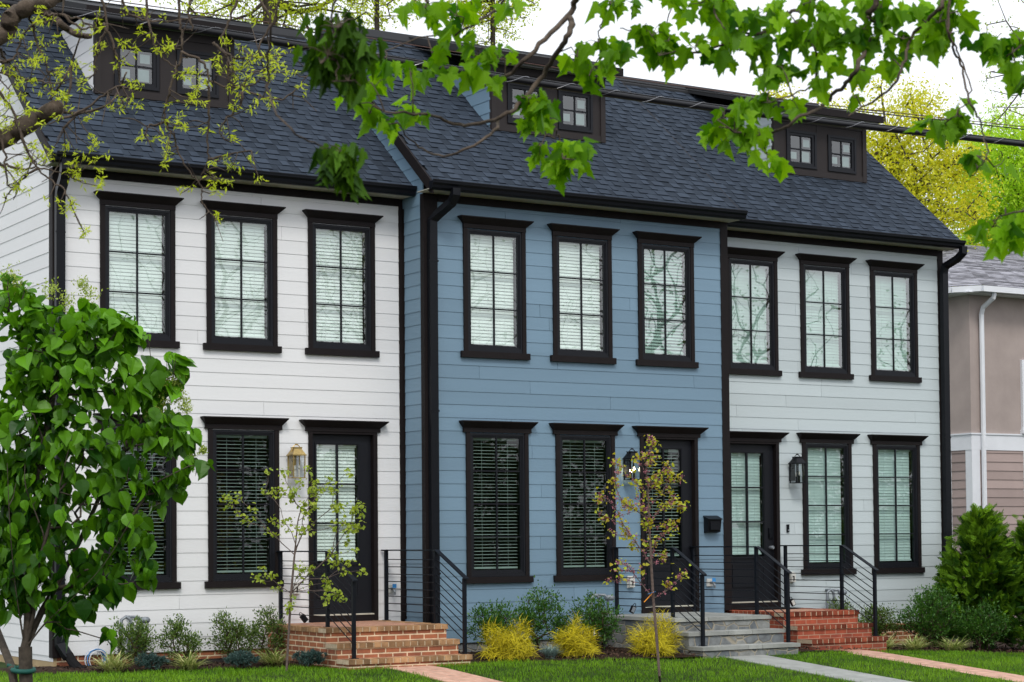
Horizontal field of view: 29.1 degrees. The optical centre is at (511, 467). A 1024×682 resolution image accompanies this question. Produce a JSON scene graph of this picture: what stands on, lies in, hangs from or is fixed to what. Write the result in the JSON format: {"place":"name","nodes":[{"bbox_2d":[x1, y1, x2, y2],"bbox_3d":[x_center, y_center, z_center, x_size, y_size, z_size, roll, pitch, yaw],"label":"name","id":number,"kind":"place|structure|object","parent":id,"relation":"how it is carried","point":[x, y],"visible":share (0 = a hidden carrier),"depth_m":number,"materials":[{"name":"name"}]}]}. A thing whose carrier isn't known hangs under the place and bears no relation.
{"place":"outdoors","nodes":[
{"label":"outdoors","id":0,"kind":"place"},
{"bbox_2d":[87,651,138,671],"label":"striped grass","id":1,"kind":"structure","parent":0,"point":[112,663],"depth_m":23.71,"materials":[{"name":"green plant"}]},
{"bbox_2d":[0,633,1023,681],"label":"lawn","id":2,"kind":"structure","parent":0,"point":[3,665],"depth_m":24.33,"materials":[{"name":"plant"}]},
{"bbox_2d":[0,629,17,681],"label":"support stake","id":3,"kind":"object","parent":2,"relation":"on","point":[6,655],"visible":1,"depth_m":14.27,"materials":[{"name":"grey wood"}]},
{"bbox_2d":[0,261,214,681],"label":"lilac tree","id":4,"kind":"object","parent":2,"relation":"on","point":[31,530],"visible":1,"depth_m":14.11,"materials":[{"name":"green plant"}]},
{"bbox_2d":[7,663,35,673],"bbox_3d":[-3.517,1.442,14.197,0.198,0.074,0.185,1,-2,-32],"label":"tree tie","id":5,"kind":"object","parent":4,"relation":"attached to","point":[22,671],"visible":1,"depth_m":14.13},
{"bbox_2d":[0,0,416,667],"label":"white townhouse","id":6,"kind":"structure","parent":2,"relation":"on","point":[276,314],"depth_m":26.02,"materials":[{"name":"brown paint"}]},
{"bbox_2d":[84,638,106,665],"bbox_3d":[-5.167,2.282,24.533,0.290,0.477,0.127,1,-2,-32],"label":"hose coil","id":7,"kind":"object","parent":6,"relation":"attached to","point":[99,650],"visible":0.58,"depth_m":24.50,"materials":[{"name":"rubber"}]},
{"bbox_2d":[119,615,149,661],"bbox_3d":[-4.695,2.164,24.661,0.342,0.662,0.305,-1,-2,6],"label":"gas meter","id":8,"kind":"object","parent":6,"relation":"attached to","point":[130,618],"visible":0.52,"depth_m":24.61,"materials":[{"name":"grey metal"}]},
{"bbox_2d":[114,41,159,90],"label":"dormer window","id":9,"kind":"structure","parent":6,"relation":"in","point":[143,75],"depth_m":26.21,"materials":[{"name":"black plastic"}]},
{"bbox_2d":[93,413,182,589],"bbox_3d":[-4.713,0.432,24.959,1.206,2.211,0.240,1,-2,-32],"label":"window","id":10,"kind":"structure","parent":6,"relation":"in","point":[169,580],"depth_m":25.14,"materials":[{"name":"brown paint"}]},
{"bbox_2d":[93,190,183,348],"bbox_3d":[-4.745,-2.499,25.059,1.166,1.926,0.240,1,-2,-32],"label":"window","id":11,"kind":"structure","parent":6,"relation":"in","point":[131,254],"depth_m":25.14,"materials":[{"name":"glass"}]},
{"bbox_2d":[176,49,218,98],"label":"dormer window","id":12,"kind":"structure","parent":6,"relation":"in","point":[214,93],"depth_m":26.63,"materials":[{"name":"black plastic"}]},
{"bbox_2d":[200,200,285,352],"bbox_3d":[-3.526,-2.482,25.815,1.166,1.926,0.240,1,-2,-32],"label":"window","id":13,"kind":"structure","parent":6,"relation":"in","point":[235,300],"depth_m":25.86,"materials":[{"name":"glass"}]},
{"bbox_2d":[200,416,288,587],"bbox_3d":[-3.490,0.449,25.717,1.206,2.211,0.240,1,-2,-32],"label":"window","id":14,"kind":"structure","parent":6,"relation":"in","point":[215,580],"depth_m":25.71,"materials":[{"name":"brown paint"}]},
{"bbox_2d":[292,582,299,594],"bbox_3d":[-2.836,1.588,26.025,0.110,0.170,0.076,1,-2,-32],"label":"outlet cover","id":15,"kind":"object","parent":6,"relation":"attached to","point":[296,593],"visible":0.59,"depth_m":26.00,"materials":[{"name":"grey plastic"}]},
{"bbox_2d":[286,444,306,478],"bbox_3d":[-2.837,-0.089,25.998,0.204,0.454,0.236,1,-2,-32],"label":"wall lantern","id":16,"kind":"object","parent":6,"relation":"attached to","point":[293,453],"depth_m":25.96,"materials":[{"name":"gold metal"}]},
{"bbox_2d":[302,209,382,357],"bbox_3d":[-2.289,-2.465,26.581,1.166,1.926,0.240,1,-2,-32],"label":"window","id":17,"kind":"structure","parent":6,"relation":"in","point":[335,269],"depth_m":26.63,"materials":[{"name":"brown paint"}]},
{"bbox_2d":[299,419,388,621],"bbox_3d":[-2.266,0.711,26.483,1.293,2.685,0.270,1,-2,-32],"label":"door","id":18,"kind":"structure","parent":6,"relation":"in","point":[327,453],"depth_m":26.58,"materials":[{"name":"brown paint"}]},
{"bbox_2d":[388,584,396,594],"bbox_3d":[-1.613,1.646,26.750,0.115,0.145,0.130,1,-2,-32],"label":"hose bib","id":19,"kind":"object","parent":6,"relation":"attached to","point":[392,590],"visible":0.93,"depth_m":26.77,"materials":[{"name":"grey plastic"}]},
{"bbox_2d":[130,0,397,38],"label":"budding tree","id":20,"kind":"object","parent":2,"relation":"on","point":[286,7],"visible":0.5,"depth_m":37.87,"materials":[{"name":"green plant"}]},
{"bbox_2d":[219,465,367,670],"bbox_3d":[-2.377,1.282,23.221,1.612,2.646,1.819,1,-2,-32],"label":"redbud tree","id":21,"kind":"object","parent":2,"relation":"on","point":[348,529],"visible":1,"depth_m":23.59,"materials":[{"name":"green plant"}]},
{"bbox_2d":[268,620,471,669],"bbox_3d":[-1.843,2.499,25.262,1.746,0.987,2.351,1,-2,-32],"label":"brick stoop","id":22,"kind":"object","parent":2,"relation":"on","point":[383,643],"visible":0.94,"depth_m":24.65,"materials":[{"name":"brown brick"}]},
{"bbox_2d":[276,551,358,658],"bbox_3d":[-2.480,1.706,24.973,0.090,1.313,2.230,1,-2,-32],"label":"handrail","id":23,"kind":"object","parent":22,"relation":"on","point":[327,607],"visible":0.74,"depth_m":24.65,"materials":[{"name":"black metal"}]},
{"bbox_2d":[299,612,308,622],"bbox_3d":[-2.680,1.930,25.456,0.127,0.139,0.044,1,-2,-32],"label":"key lockbox","id":24,"kind":"object","parent":23,"relation":"hanging from","point":[304,619],"visible":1,"depth_m":25.44,"materials":[{"name":"black metal"}]},
{"bbox_2d":[381,550,468,653],"bbox_3d":[-1.148,1.723,25.775,0.090,1.313,2.230,1,-2,-32],"label":"handrail","id":25,"kind":"object","parent":22,"relation":"on","point":[436,553],"visible":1,"depth_m":25.48,"materials":[{"name":"black metal"}]},
{"bbox_2d":[326,0,429,30],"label":"budding tree","id":26,"kind":"object","parent":2,"relation":"on","point":[377,16],"visible":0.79,"depth_m":35.91,"materials":[{"name":"green plant"}]},
{"bbox_2d":[385,665,501,681],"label":"brick path","id":27,"kind":"structure","parent":2,"relation":"on","point":[445,674],"depth_m":23.49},
{"bbox_2d":[444,0,540,46],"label":"budding tree","id":28,"kind":"object","parent":2,"relation":"on","point":[492,29],"visible":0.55,"depth_m":37.90,"materials":[{"name":"green plant"}]},
{"bbox_2d":[0,638,1023,673],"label":"mulch bed","id":29,"kind":"object","parent":2,"relation":"on","point":[136,669],"visible":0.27,"depth_m":25.57,"materials":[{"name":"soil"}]},
{"bbox_2d":[107,615,161,666],"bbox_3d":[-4.647,2.151,24.274,0.667,0.691,0.716,1,-2,-32],"label":"leafy shrub","id":30,"kind":"object","parent":29,"relation":"on","point":[140,630],"visible":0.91,"depth_m":24.24,"materials":[{"name":"green plant"}]},
{"bbox_2d":[134,651,170,670],"bbox_3d":[-4.366,2.338,23.834,0.458,0.281,0.435,1,-2,-32],"label":"blue juniper","id":31,"kind":"object","parent":29,"relation":"on","point":[151,660],"visible":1,"depth_m":23.78,"materials":[{"name":"teal plant"}]},
{"bbox_2d":[156,613,205,659],"bbox_3d":[-4.087,2.152,24.680,0.691,0.706,0.652,-1,-2,21],"label":"leafy shrub","id":32,"kind":"object","parent":29,"relation":"on","point":[187,641],"visible":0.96,"depth_m":24.55,"materials":[{"name":"green plant"}]},
{"bbox_2d":[161,649,211,670],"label":"striped grass","id":33,"kind":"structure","parent":29,"relation":"on","point":[189,664],"depth_m":23.88,"materials":[{"name":"green plant"}]},
{"bbox_2d":[201,606,262,655],"bbox_3d":[-3.503,2.128,24.999,0.802,0.769,0.847,1,-2,-32],"label":"leafy shrub","id":34,"kind":"object","parent":29,"relation":"on","point":[232,633],"visible":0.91,"depth_m":24.93,"materials":[{"name":"green plant"}]},
{"bbox_2d":[223,649,260,668],"bbox_3d":[-3.301,2.351,24.229,0.495,0.265,0.459,1,-2,-32],"label":"blue juniper","id":35,"kind":"object","parent":29,"relation":"on","point":[241,657],"visible":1,"depth_m":24.15,"materials":[{"name":"teal plant"}]},
{"bbox_2d":[249,603,287,657],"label":"leafy shrub","id":36,"kind":"object","parent":29,"relation":"on","point":[275,626],"visible":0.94,"depth_m":25.32,"materials":[{"name":"green plant"}]},
{"bbox_2d":[254,647,294,665],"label":"striped grass","id":37,"kind":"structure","parent":29,"relation":"on","point":[274,659],"depth_m":24.49,"materials":[{"name":"green plant"}]},
{"bbox_2d":[291,648,327,667],"bbox_3d":[-2.486,2.341,24.259,0.464,0.273,0.461,1,-2,-32],"label":"blue juniper","id":38,"kind":"object","parent":29,"relation":"on","point":[312,657],"visible":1,"depth_m":24.18,"materials":[{"name":"teal plant"}]},
{"bbox_2d":[467,597,521,645],"bbox_3d":[-0.263,2.117,26.116,0.786,0.817,0.872,-1,-2,9],"label":"leafy shrub","id":39,"kind":"object","parent":29,"relation":"on","point":[497,615],"visible":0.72,"depth_m":26.06,"materials":[{"name":"green plant"}]},
{"bbox_2d":[474,613,540,660],"bbox_3d":[-0.043,2.210,25.435,0.920,0.750,1.048,0,-2,-6],"label":"golden thread cypress","id":40,"kind":"object","parent":29,"relation":"on","point":[505,641],"visible":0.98,"depth_m":25.27,"materials":[{"name":"yellow plant"}]},
{"bbox_2d":[510,575,569,650],"bbox_3d":[0.351,1.989,26.676,0.895,1.102,0.847,1,-2,-32],"label":"leafy shrub","id":41,"kind":"object","parent":29,"relation":"on","point":[544,607],"visible":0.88,"depth_m":26.60,"materials":[{"name":"green plant"}]},
{"bbox_2d":[537,644,563,657],"bbox_3d":[0.501,2.374,25.625,0.415,0.204,0.457,1,-2,-32],"label":"blue fescue","id":42,"kind":"object","parent":29,"relation":"on","point":[551,651],"visible":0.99,"depth_m":25.57,"materials":[{"name":"teal plant"}]},
{"bbox_2d":[546,610,591,646],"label":"leafy shrub","id":43,"kind":"object","parent":29,"relation":"on","point":[563,618],"visible":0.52,"depth_m":26.68,"materials":[{"name":"green plant"}]},
{"bbox_2d":[547,610,604,658],"bbox_3d":[0.828,2.213,25.850,0.837,0.743,0.751,-1,-2,16],"label":"golden thread cypress","id":44,"kind":"object","parent":29,"relation":"on","point":[575,638],"visible":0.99,"depth_m":25.76,"materials":[{"name":"yellow plant"}]},
{"bbox_2d":[567,589,623,648],"bbox_3d":[1.197,2.098,26.962,0.883,0.891,0.833,1,-2,-32],"label":"leafy shrub","id":45,"kind":"object","parent":29,"relation":"on","point":[600,620],"visible":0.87,"depth_m":26.90,"materials":[{"name":"green plant"}]},
{"bbox_2d":[624,609,686,658],"bbox_3d":[1.899,2.188,26.033,0.876,0.773,1.019,0,-2,-3],"label":"golden thread cypress","id":46,"kind":"object","parent":29,"relation":"on","point":[647,642],"visible":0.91,"depth_m":25.99,"materials":[{"name":"yellow plant"}]},
{"bbox_2d":[827,595,869,622],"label":"leafy shrub","id":47,"kind":"object","parent":29,"relation":"on","point":[845,607],"visible":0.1,"depth_m":30.07,"materials":[{"name":"green plant"}]},
{"bbox_2d":[859,603,903,638],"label":"leafy shrub","id":48,"kind":"object","parent":29,"relation":"on","point":[881,624],"visible":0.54,"depth_m":30.48,"materials":[{"name":"green plant"}]},
{"bbox_2d":[883,633,902,649],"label":"striped grass","id":49,"kind":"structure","parent":29,"relation":"on","point":[890,644],"depth_m":28.87,"materials":[{"name":"green plant"}]},
{"bbox_2d":[897,633,936,650],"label":"striped grass","id":50,"kind":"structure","parent":29,"relation":"on","point":[916,644],"depth_m":29.08,"materials":[{"name":"green plant"}]},
{"bbox_2d":[892,583,972,648],"bbox_3d":[6.378,2.279,30.190,1.167,1.064,1.151,1,-2,-32],"label":"leafy shrub","id":51,"kind":"object","parent":29,"relation":"on","point":[933,608],"visible":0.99,"depth_m":30.04,"materials":[{"name":"green plant"}]},
{"bbox_2d":[937,634,973,651],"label":"striped grass","id":52,"kind":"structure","parent":29,"relation":"on","point":[957,644],"depth_m":29.36,"materials":[{"name":"green plant"}]},
{"bbox_2d":[917,502,1023,649],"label":"arborvitae","id":53,"kind":"object","parent":29,"relation":"on","point":[979,530],"visible":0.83,"depth_m":30.56,"materials":[{"name":"green plant"}]},
{"bbox_2d":[945,594,1011,650],"bbox_3d":[7.107,2.375,30.175,1.047,0.917,1.038,1,-2,-32],"label":"leafy shrub","id":54,"kind":"object","parent":29,"relation":"on","point":[982,625],"visible":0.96,"depth_m":30.05,"materials":[{"name":"green plant"}]},
{"bbox_2d":[989,514,1023,649],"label":"arborvitae","id":55,"kind":"object","parent":29,"relation":"on","point":[1018,536],"visible":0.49,"depth_m":30.84,"materials":[{"name":"green plant"}]},
{"bbox_2d":[314,23,747,651],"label":"blue townhouse","id":56,"kind":"structure","parent":2,"relation":"on","point":[558,347],"depth_m":27.95,"materials":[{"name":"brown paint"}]},
{"bbox_2d":[457,215,533,359],"bbox_3d":[-0.237,-2.461,27.155,1.166,1.926,0.240,1,-2,-32],"label":"window","id":57,"kind":"structure","parent":56,"relation":"in","point":[488,273],"depth_m":27.21,"materials":[{"name":"brown paint"}]},
{"bbox_2d":[459,420,537,583],"bbox_3d":[-0.195,0.469,27.060,1.206,2.211,0.240,1,-2,-32],"label":"window","id":58,"kind":"structure","parent":56,"relation":"in","point":[522,574],"depth_m":27.08,"materials":[{"name":"brown paint"}]},
{"bbox_2d":[507,82,543,123],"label":"dormer window","id":59,"kind":"structure","parent":56,"relation":"in","point":[510,86],"depth_m":28.53,"materials":[{"name":"black plastic"}]},
{"bbox_2d":[558,90,592,132],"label":"dormer window","id":60,"kind":"structure","parent":56,"relation":"in","point":[587,104],"depth_m":29.16,"materials":[{"name":"black plastic"}]},
{"bbox_2d":[547,223,619,363],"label":"window","id":61,"kind":"structure","parent":56,"relation":"in","point":[575,261],"depth_m":27.97,"materials":[{"name":"brown paint"}]},
{"bbox_2d":[549,423,624,581],"bbox_3d":[1.040,0.486,27.826,1.206,2.211,0.240,1,-2,-32],"label":"window","id":62,"kind":"structure","parent":56,"relation":"in","point":[571,430],"depth_m":27.83,"materials":[{"name":"brown paint"}]},
{"bbox_2d":[590,593,614,646],"bbox_3d":[1.278,2.151,27.667,0.342,0.802,0.305,-1,-2,6],"label":"gas meter","id":63,"kind":"object","parent":56,"relation":"attached to","point":[612,597],"visible":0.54,"depth_m":27.66,"materials":[{"name":"grey metal"}]},
{"bbox_2d":[627,576,634,587],"bbox_3d":[1.710,1.625,28.143,0.110,0.170,0.076,1,-2,-32],"label":"outlet cover","id":64,"kind":"object","parent":56,"relation":"attached to","point":[630,582],"visible":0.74,"depth_m":28.13,"materials":[{"name":"grey plastic"}]},
{"bbox_2d":[622,448,641,479],"bbox_3d":[1.708,-0.051,28.116,0.204,0.454,0.236,1,-2,-32],"label":"wall lantern","id":65,"kind":"object","parent":56,"relation":"attached to","point":[627,458],"depth_m":28.10,"materials":[{"name":"black metal"}]},
{"bbox_2d":[632,231,701,367],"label":"window","id":66,"kind":"structure","parent":56,"relation":"in","point":[675,358],"depth_m":28.73,"materials":[{"name":"glass"}]},
{"bbox_2d":[632,426,708,613],"bbox_3d":[2.276,0.749,28.599,1.293,2.685,0.270,1,-2,-32],"label":"door","id":67,"kind":"structure","parent":56,"relation":"in","point":[671,439],"depth_m":28.71,"materials":[{"name":"brown paint"}]},
{"bbox_2d":[706,578,715,587],"bbox_3d":[2.933,1.684,28.868,0.115,0.145,0.130,1,-2,-32],"label":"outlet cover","id":68,"kind":"object","parent":56,"relation":"attached to","point":[711,580],"visible":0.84,"depth_m":28.89,"materials":[{"name":"grey plastic"}]},
{"bbox_2d":[703,516,722,532],"bbox_3d":[2.950,0.825,28.913,0.260,0.255,0.128,1,-2,-32],"label":"mailbox","id":69,"kind":"object","parent":56,"relation":"attached to","point":[712,524],"visible":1,"depth_m":28.87,"materials":[{"name":"black metal"}]},
{"bbox_2d":[593,434,691,681],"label":"redbud tree","id":70,"kind":"object","parent":2,"relation":"on","point":[657,483],"visible":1,"depth_m":21.79,"materials":[{"name":"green plant"}]},
{"bbox_2d":[603,612,800,658],"bbox_3d":[2.598,2.536,27.317,1.654,0.986,2.348,1,-2,-32],"label":"stone stoop","id":71,"kind":"object","parent":2,"relation":"on","point":[730,634],"visible":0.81,"depth_m":26.71,"materials":[{"name":"grey stone"}]},
{"bbox_2d":[611,547,706,645],"bbox_3d":[2.002,1.743,27.060,0.090,1.313,2.136,1,-2,-32],"label":"handrail","id":72,"kind":"object","parent":71,"relation":"on","point":[701,586],"visible":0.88,"depth_m":26.74,"materials":[{"name":"black metal"}]},
{"bbox_2d":[629,603,636,613],"bbox_3d":[1.699,1.968,27.640,0.110,0.148,0.044,1,-2,-32],"label":"key lockbox","id":73,"kind":"object","parent":72,"relation":"hanging from","point":[632,610],"visible":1,"depth_m":27.62,"materials":[{"name":"black metal"}]},
{"bbox_2d":[689,546,791,642],"bbox_3d":[3.206,1.762,27.871,0.090,1.313,2.266,1,-2,-32],"label":"handrail","id":74,"kind":"object","parent":71,"relation":"on","point":[757,584],"visible":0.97,"depth_m":27.52,"materials":[{"name":"black metal"}]},
{"bbox_2d":[619,76,966,645],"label":"pale grey townhouse","id":75,"kind":"structure","parent":2,"relation":"on","point":[840,240],"depth_m":31.33,"materials":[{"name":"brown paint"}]},
{"bbox_2d":[728,247,784,375],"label":"window","id":76,"kind":"structure","parent":75,"relation":"in","point":[747,298],"depth_m":30.35,"materials":[{"name":"brown paint"}]},
{"bbox_2d":[730,431,788,607],"bbox_3d":[3.675,0.793,30.164,1.293,2.685,0.270,1,-2,-32],"label":"door","id":77,"kind":"structure","parent":75,"relation":"in","point":[746,447],"depth_m":30.28,"materials":[{"name":"brown paint"}]},
{"bbox_2d":[790,572,795,582],"bbox_3d":[4.338,1.687,30.470,0.110,0.170,0.076,1,-2,-32],"label":"outlet cover","id":78,"kind":"object","parent":75,"relation":"attached to","point":[792,576],"visible":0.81,"depth_m":30.45,"materials":[{"name":"grey plastic"}]},
{"bbox_2d":[788,454,806,482],"bbox_3d":[4.404,0.011,30.485,0.204,0.454,0.236,1,-2,-32],"label":"wall lantern","id":79,"kind":"object","parent":75,"relation":"attached to","point":[796,460],"depth_m":30.45,"materials":[{"name":"black metal"}]},
{"bbox_2d":[786,129,816,168],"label":"dormer window","id":80,"kind":"structure","parent":75,"relation":"in","point":[804,156],"depth_m":32.19,"materials":[{"name":"black plastic"}]},
{"bbox_2d":[795,253,856,379],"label":"window","id":81,"kind":"structure","parent":75,"relation":"in","point":[819,343],"depth_m":31.11,"materials":[{"name":"brown paint"}]},
{"bbox_2d":[796,432,859,574],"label":"window","id":82,"kind":"structure","parent":75,"relation":"in","point":[821,492],"depth_m":31.00,"materials":[{"name":"glass"}]},
{"bbox_2d":[825,588,846,608],"bbox_3d":[5.054,2.323,30.701,0.342,0.910,0.305,-1,-2,6],"label":"gas meter","id":83,"kind":"object","parent":75,"relation":"attached to","point":[833,595],"visible":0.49,"depth_m":30.65,"materials":[{"name":"grey metal"}]},
{"bbox_2d":[827,134,856,173],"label":"dormer window","id":84,"kind":"structure","parent":75,"relation":"in","point":[851,148],"depth_m":32.64,"materials":[{"name":"black plastic"}]},
{"bbox_2d":[866,259,924,382],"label":"window","id":85,"kind":"structure","parent":75,"relation":"in","point":[888,333],"depth_m":31.87,"materials":[{"name":"brown paint"}]},
{"bbox_2d":[867,434,928,573],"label":"window","id":86,"kind":"structure","parent":75,"relation":"in","point":[891,524],"depth_m":31.78,"materials":[{"name":"brown paint"}]},
{"bbox_2d":[755,83,840,107],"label":"yellow green tree","id":87,"kind":"object","parent":2,"relation":"on","point":[777,94],"visible":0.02,"depth_m":49.60,"materials":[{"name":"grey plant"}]},
{"bbox_2d":[725,607,887,651],"bbox_3d":[4.188,2.581,28.965,1.431,0.987,2.349,1,-2,-32],"label":"brick stoop","id":88,"kind":"object","parent":2,"relation":"on","point":[823,628],"visible":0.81,"depth_m":28.27,"materials":[{"name":"red brick"}]},
{"bbox_2d":[732,607,800,609],"bbox_3d":[3.749,2.110,29.644,0.980,0.014,0.650,1,-2,-32],"label":"door mat","id":89,"kind":"object","parent":88,"relation":"on","point":[753,608],"depth_m":29.46,"materials":[{"name":"black rubber"}]},
{"bbox_2d":[780,545,878,635],"bbox_3d":[4.708,1.802,29.339,0.090,1.313,2.140,1,-2,-32],"label":"handrail","id":90,"kind":"object","parent":88,"relation":"on","point":[842,581],"visible":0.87,"depth_m":29.06,"materials":[{"name":"black metal"}]},
{"bbox_2d":[790,597,795,606],"bbox_3d":[4.266,2.030,29.971,0.110,0.148,0.044,1,-2,-32],"label":"key lockbox","id":91,"kind":"object","parent":90,"relation":"hanging from","point":[792,602],"visible":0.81,"depth_m":29.95,"materials":[{"name":"black metal"}]},
{"bbox_2d":[724,655,910,681],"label":"stone path","id":92,"kind":"structure","parent":2,"relation":"on","point":[813,669],"depth_m":25.02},
{"bbox_2d":[828,54,1003,286],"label":"yellow green tree","id":93,"kind":"object","parent":2,"relation":"on","point":[895,156],"visible":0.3,"depth_m":45.61,"materials":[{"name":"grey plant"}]},
{"bbox_2d":[841,650,1023,681],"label":"brick path","id":94,"kind":"structure","parent":2,"relation":"on","point":[956,667],"depth_m":26.33,"materials":[{"name":"brick"}]},
{"bbox_2d":[941,83,1023,251],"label":"lime tree","id":95,"kind":"object","parent":2,"relation":"on","point":[1012,194],"visible":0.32,"depth_m":62.93,"materials":[{"name":"green plant"}]},
{"bbox_2d":[943,245,1023,625],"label":"stucco house","id":96,"kind":"structure","parent":2,"relation":"on","point":[986,336],"depth_m":39.91,"materials":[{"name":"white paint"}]},
{"bbox_2d":[1020,360,1023,433],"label":"window","id":97,"kind":"structure","parent":96,"relation":"in","point":[1021,361],"depth_m":40.27,"materials":[{"name":"white paint"}]},
{"bbox_2d":[976,0,1023,131],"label":"sparse twiggy tree","id":98,"kind":"object","parent":2,"relation":"on","point":[986,78],"visible":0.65,"depth_m":21.87,"materials":[{"name":"green plant"}]},
{"bbox_2d":[0,0,1023,146],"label":"cable bundle","id":99,"kind":"object","parent":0,"point":[275,41],"visible":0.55,"depth_m":12.89,"materials":[{"name":"metal"}]},
{"bbox_2d":[81,0,1023,129],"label":"thin power wires","id":100,"kind":"object","parent":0,"point":[534,64],"visible":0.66,"depth_m":13.55,"materials":[{"name":"brown metal"}]},
{"bbox_2d":[92,0,1023,242],"label":"sky","id":101,"kind":"structure","parent":0,"point":[551,12],"materials":[{"name":"white"}]},
{"label":"street","id":102,"kind":"structure","parent":0,"visible":0},
{"bbox_2d":[0,0,315,242],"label":"oak tree","id":103,"kind":"object","parent":102,"relation":"on","point":[26,123],"visible":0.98,"depth_m":8.82,"materials":[{"name":"green plant"}]},
{"bbox_2d":[265,0,1023,263],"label":"maple tree","id":104,"kind":"object","parent":102,"relation":"on","point":[359,91],"visible":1,"depth_m":5.97,"materials":[{"name":"green plant"}]}
]}

